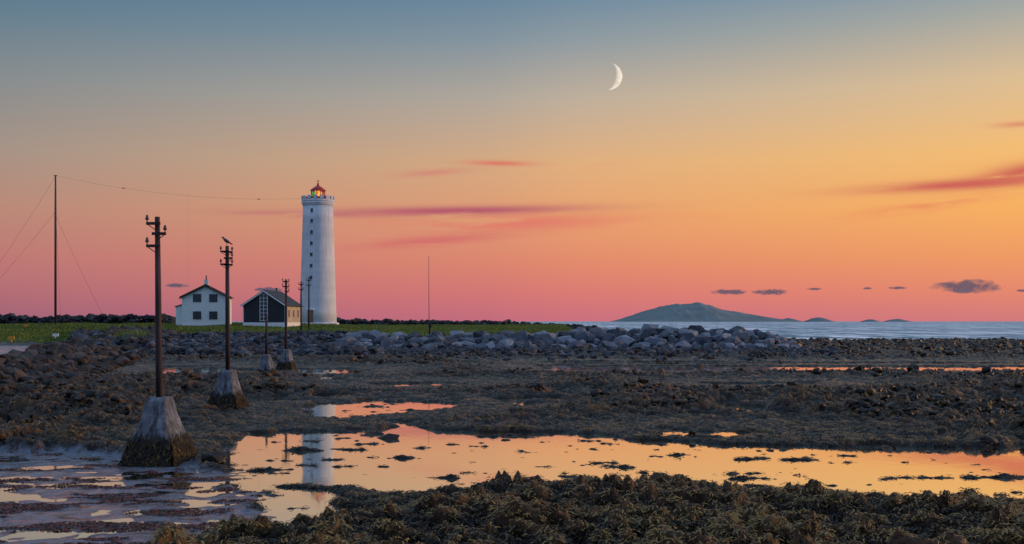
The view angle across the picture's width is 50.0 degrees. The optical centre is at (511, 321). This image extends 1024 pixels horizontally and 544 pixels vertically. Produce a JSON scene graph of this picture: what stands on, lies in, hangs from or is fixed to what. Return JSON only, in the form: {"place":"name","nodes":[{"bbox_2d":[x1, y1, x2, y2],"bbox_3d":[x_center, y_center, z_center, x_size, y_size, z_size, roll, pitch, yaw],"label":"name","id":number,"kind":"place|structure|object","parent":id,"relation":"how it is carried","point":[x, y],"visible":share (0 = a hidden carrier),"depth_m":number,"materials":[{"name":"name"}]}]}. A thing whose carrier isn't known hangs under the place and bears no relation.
{"place":"outdoors","nodes":[
{"label":"outdoors","id":0,"kind":"place"},
{"bbox_2d":[167,283,186,286],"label":"cloud","id":1,"kind":"structure","parent":0,"point":[175,285],"depth_m":5961.84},
{"bbox_2d":[256,287,280,290],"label":"cloud","id":2,"kind":"structure","parent":0,"point":[266,288],"depth_m":5962.47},
{"bbox_2d":[0,324,1023,543],"bbox_3d":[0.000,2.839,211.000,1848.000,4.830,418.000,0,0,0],"label":"ground","id":3,"kind":"structure","parent":0,"point":[489,371],"depth_m":34.33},
{"bbox_2d":[0,313,175,323],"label":"rock wall","id":4,"kind":"structure","parent":3,"relation":"on","point":[10,318],"depth_m":194.28,"materials":[{"name":"stone"}]},
{"bbox_2d":[0,324,177,407],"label":"rock ridge","id":5,"kind":"object","parent":3,"relation":"on","point":[63,359],"visible":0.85,"depth_m":72.84,"materials":[{"name":"grey stone"}]},
{"bbox_2d":[0,175,259,323],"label":"radio mast","id":6,"kind":"object","parent":3,"relation":"on","point":[55,261],"visible":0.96,"depth_m":179.86,"materials":[{"name":"metal"}]},
{"bbox_2d":[0,449,271,543],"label":"red seaweed","id":7,"kind":"object","parent":3,"relation":"on","point":[115,497],"visible":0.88,"depth_m":20.75,"materials":[{"name":"red plant"}]},
{"bbox_2d":[117,396,198,466],"bbox_3d":[-8.663,2.805,26.991,1.555,1.890,1.578,0,0,10],"label":"concrete footing","id":8,"kind":"object","parent":3,"relation":"on","point":[161,437],"visible":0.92,"depth_m":26.56,"materials":[{"name":"grey concrete"}]},
{"bbox_2d":[145,215,166,396],"bbox_3d":[-8.723,-0.305,26.971,0.530,4.611,0.218,0,0,0],"label":"utility pole","id":9,"kind":"object","parent":8,"relation":"on","point":[157,233],"visible":0.98,"depth_m":26.94,"materials":[{"name":"brown wood"}]},
{"bbox_2d":[176,305,181,325],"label":"lean to","id":10,"kind":"object","parent":3,"relation":"on","point":[179,315],"visible":0.5,"depth_m":164.60,"materials":[{"name":"white paint"}]},
{"bbox_2d":[182,285,231,323],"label":"walls","id":11,"kind":"structure","parent":3,"relation":"on","point":[204,306],"depth_m":164.96,"materials":[{"name":"white paint"}]},
{"bbox_2d":[179,284,205,297],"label":"roof","id":12,"kind":"structure","parent":11,"relation":"on","point":[192,290],"depth_m":164.32,"materials":[{"name":"black"}]},
{"bbox_2d":[179,286,231,299],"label":"bargeboard","id":13,"kind":"object","parent":12,"relation":"attached to","point":[193,291],"depth_m":164.59,"materials":[{"name":"black wood"}]},
{"bbox_2d":[182,323,224,325],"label":"base band","id":14,"kind":"object","parent":11,"relation":"attached to","point":[194,324],"visible":0.21,"depth_m":164.81,"materials":[{"name":"white paint"}]},
{"bbox_2d":[67,328,384,355],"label":"shore rocks","id":15,"kind":"object","parent":3,"relation":"on","point":[243,342],"visible":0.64,"depth_m":116.28,"materials":[{"name":"grey stone"}]},
{"bbox_2d":[207,370,249,408],"bbox_3d":[-11.126,2.825,43.005,1.459,1.850,1.480,0,0,10],"label":"concrete footing","id":16,"kind":"object","parent":3,"relation":"on","point":[227,391],"visible":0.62,"depth_m":42.62,"materials":[{"name":"grey concrete"}]},
{"bbox_2d":[220,246,232,369],"bbox_3d":[-11.157,-0.475,42.971,0.530,4.951,0.238,0,0,0],"label":"utility pole","id":17,"kind":"object","parent":16,"relation":"on","point":[226,264],"visible":1,"depth_m":42.93,"materials":[{"name":"brown wood"}]},
{"bbox_2d":[221,237,232,244],"bbox_3d":[-11.177,-3.134,42.998,0.446,0.369,0.202,0,0,-22],"label":"gull","id":18,"kind":"object","parent":17,"relation":"on","point":[226,240],"visible":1,"depth_m":42.96,"materials":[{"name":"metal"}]},
{"bbox_2d":[257,354,276,375],"bbox_3d":[-14.462,2.850,64.701,1.218,1.800,1.205,0,0,10],"label":"concrete footing","id":19,"kind":"object","parent":3,"relation":"on","point":[266,363],"visible":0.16,"depth_m":64.44,"materials":[{"name":"grey concrete"}]},
{"bbox_2d":[265,315,267,353],"bbox_3d":[-14.472,0.875,64.700,0.159,2.450,0.159,0,0,0],"label":"utility pole","id":20,"kind":"object","parent":19,"relation":"on","point":[266,334],"visible":1,"depth_m":64.64,"materials":[{"name":"brown wood"}]},
{"bbox_2d":[240,288,302,326],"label":"black wooden barn","id":21,"kind":"structure","parent":3,"relation":"on","point":[259,306],"depth_m":155.04,"materials":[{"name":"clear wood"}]},
{"bbox_2d":[260,294,266,319],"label":"window glass","id":22,"kind":"structure","parent":21,"relation":"in","point":[261,295],"depth_m":155.00,"materials":[{"name":"glass"}]},
{"bbox_2d":[275,349,296,369],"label":"concrete footing","id":23,"kind":"object","parent":3,"relation":"on","point":[286,361],"visible":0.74,"depth_m":76.73,"materials":[{"name":"grey concrete"}]},
{"bbox_2d":[282,278,289,348],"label":"utility pole","id":24,"kind":"object","parent":23,"relation":"on","point":[286,286],"visible":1,"depth_m":77.03,"materials":[{"name":"brown wood"}]},
{"bbox_2d":[0,321,572,342],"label":"grass","id":25,"kind":"structure","parent":3,"relation":"on","point":[18,331],"depth_m":149.02,"materials":[{"name":"green plant"}]},
{"bbox_2d":[298,281,303,329],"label":"utility pole","id":26,"kind":"object","parent":25,"relation":"on","point":[300,284],"visible":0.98,"depth_m":139.93,"materials":[{"name":"brown wood"}]},
{"bbox_2d":[306,277,310,329],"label":"utility pole","id":27,"kind":"object","parent":25,"relation":"on","point":[308,280],"visible":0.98,"depth_m":144.93,"materials":[{"name":"brown wood"}]},
{"bbox_2d":[337,317,596,330],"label":"rock wall","id":28,"kind":"structure","parent":25,"relation":"on","point":[386,321],"depth_m":194.28,"materials":[{"name":"stone"}]},
{"bbox_2d":[301,183,338,324],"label":"lighthouse","id":29,"kind":"object","parent":3,"relation":"on","point":[317,261],"visible":0.89,"depth_m":182.63,"materials":[{"name":"white paint"}]},
{"bbox_2d":[310,310,312,322],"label":"door","id":30,"kind":"structure","parent":29,"relation":"in","point":[311,311],"depth_m":181.88,"materials":[{"name":"brown wood"}]},
{"bbox_2d":[428,256,431,333],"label":"whip antenna","id":31,"kind":"object","parent":3,"relation":"on","point":[430,325],"visible":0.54,"depth_m":131.97,"materials":[{"name":"metal"}]},
{"bbox_2d":[0,344,1023,444],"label":"kelp clumps","id":32,"kind":"object","parent":3,"relation":"on","point":[914,396],"visible":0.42,"depth_m":48.65,"materials":[{"name":"seaweed"}]},
{"bbox_2d":[0,371,1023,543],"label":"seaweed","id":33,"kind":"object","parent":3,"relation":"on","point":[835,539],"visible":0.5,"depth_m":16.77,"materials":[{"name":"brown plant"}]},
{"bbox_2d":[332,324,807,348],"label":"breakwater boulders","id":34,"kind":"object","parent":3,"relation":"on","point":[690,336],"visible":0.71,"depth_m":123.55,"materials":[{"name":"grey stone"}]},
{"bbox_2d":[347,345,842,366],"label":"shore rocks","id":35,"kind":"object","parent":3,"relation":"on","point":[563,351],"visible":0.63,"depth_m":108.07,"materials":[{"name":"grey stone"}]},
{"bbox_2d":[793,337,1023,350],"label":"weedy rocks","id":36,"kind":"object","parent":3,"relation":"on","point":[952,343],"visible":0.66,"depth_m":145.93,"materials":[{"name":"grey stone"}]},
{"bbox_2d":[0,360,1023,541],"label":"tide pool water","id":37,"kind":"structure","parent":0,"point":[556,453],"depth_m":27.41,"materials":[{"name":"orange liquid"}]},
{"bbox_2d":[0,0,1023,320],"label":"sky","id":38,"kind":"structure","parent":0,"point":[841,148],"materials":[{"name":"orange"}]},
{"bbox_2d":[609,64,621,89],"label":"moon","id":39,"kind":"object","parent":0,"point":[619,78],"visible":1,"depth_m":19938.76,"materials":[{"name":"white"}]},
{"bbox_2d":[232,321,1023,339],"bbox_3d":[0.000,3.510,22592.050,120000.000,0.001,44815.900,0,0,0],"label":"sea","id":40,"kind":"structure","parent":0,"point":[857,330],"depth_m":622.16,"materials":[{"name":"liquid"}]},
{"bbox_2d":[610,302,802,321],"bbox_3d":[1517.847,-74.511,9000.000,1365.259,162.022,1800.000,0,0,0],"label":"mountain island","id":41,"kind":"structure","parent":0,"point":[696,312],"depth_m":8436.84,"materials":[{"name":"grey stone"}]},
{"bbox_2d":[714,290,744,294],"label":"cloud","id":42,"kind":"structure","parent":0,"point":[737,292],"depth_m":5962.34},
{"bbox_2d":[753,289,784,294],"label":"cloud","id":43,"kind":"structure","parent":0,"point":[776,292],"depth_m":5962.04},
{"bbox_2d":[803,317,834,321],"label":"island","id":44,"kind":"structure","parent":0,"point":[818,319],"depth_m":9398.56,"materials":[{"name":"grey stone"}]},
{"bbox_2d":[860,319,880,321],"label":"island","id":45,"kind":"structure","parent":0,"point":[869,320],"depth_m":9426.30,"materials":[{"name":"grey stone"}]},
{"bbox_2d":[883,319,912,321],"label":"island","id":46,"kind":"structure","parent":0,"point":[896,320],"depth_m":9420.36,"materials":[{"name":"grey stone"}]},
{"bbox_2d":[936,280,997,292],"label":"cloud","id":47,"kind":"structure","parent":0,"point":[966,286],"depth_m":5961.78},
{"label":"frame","id":48,"kind":"object","parent":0,"visible":0},
{"bbox_2d":[193,294,200,300],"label":"window glass","id":49,"kind":"object","parent":48,"relation":"on","point":[196,297],"visible":1,"depth_m":164.71,"materials":[{"name":"black glass"}]},
{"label":"frame","id":50,"kind":"object","parent":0,"visible":0},
{"bbox_2d":[210,295,216,301],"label":"window glass","id":51,"kind":"object","parent":50,"relation":"on","point":[213,298],"visible":1,"depth_m":165.21,"materials":[{"name":"black glass"}]},
{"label":"frame","id":52,"kind":"object","parent":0,"visible":0},
{"bbox_2d":[193,312,200,318],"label":"window glass","id":53,"kind":"object","parent":52,"relation":"on","point":[196,315],"visible":1,"depth_m":164.71,"materials":[{"name":"black glass"}]},
{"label":"frame","id":54,"kind":"object","parent":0,"visible":0},
{"bbox_2d":[210,312,216,318],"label":"window glass","id":55,"kind":"object","parent":54,"relation":"on","point":[213,315],"visible":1,"depth_m":165.21,"materials":[{"name":"black glass"}]}
]}

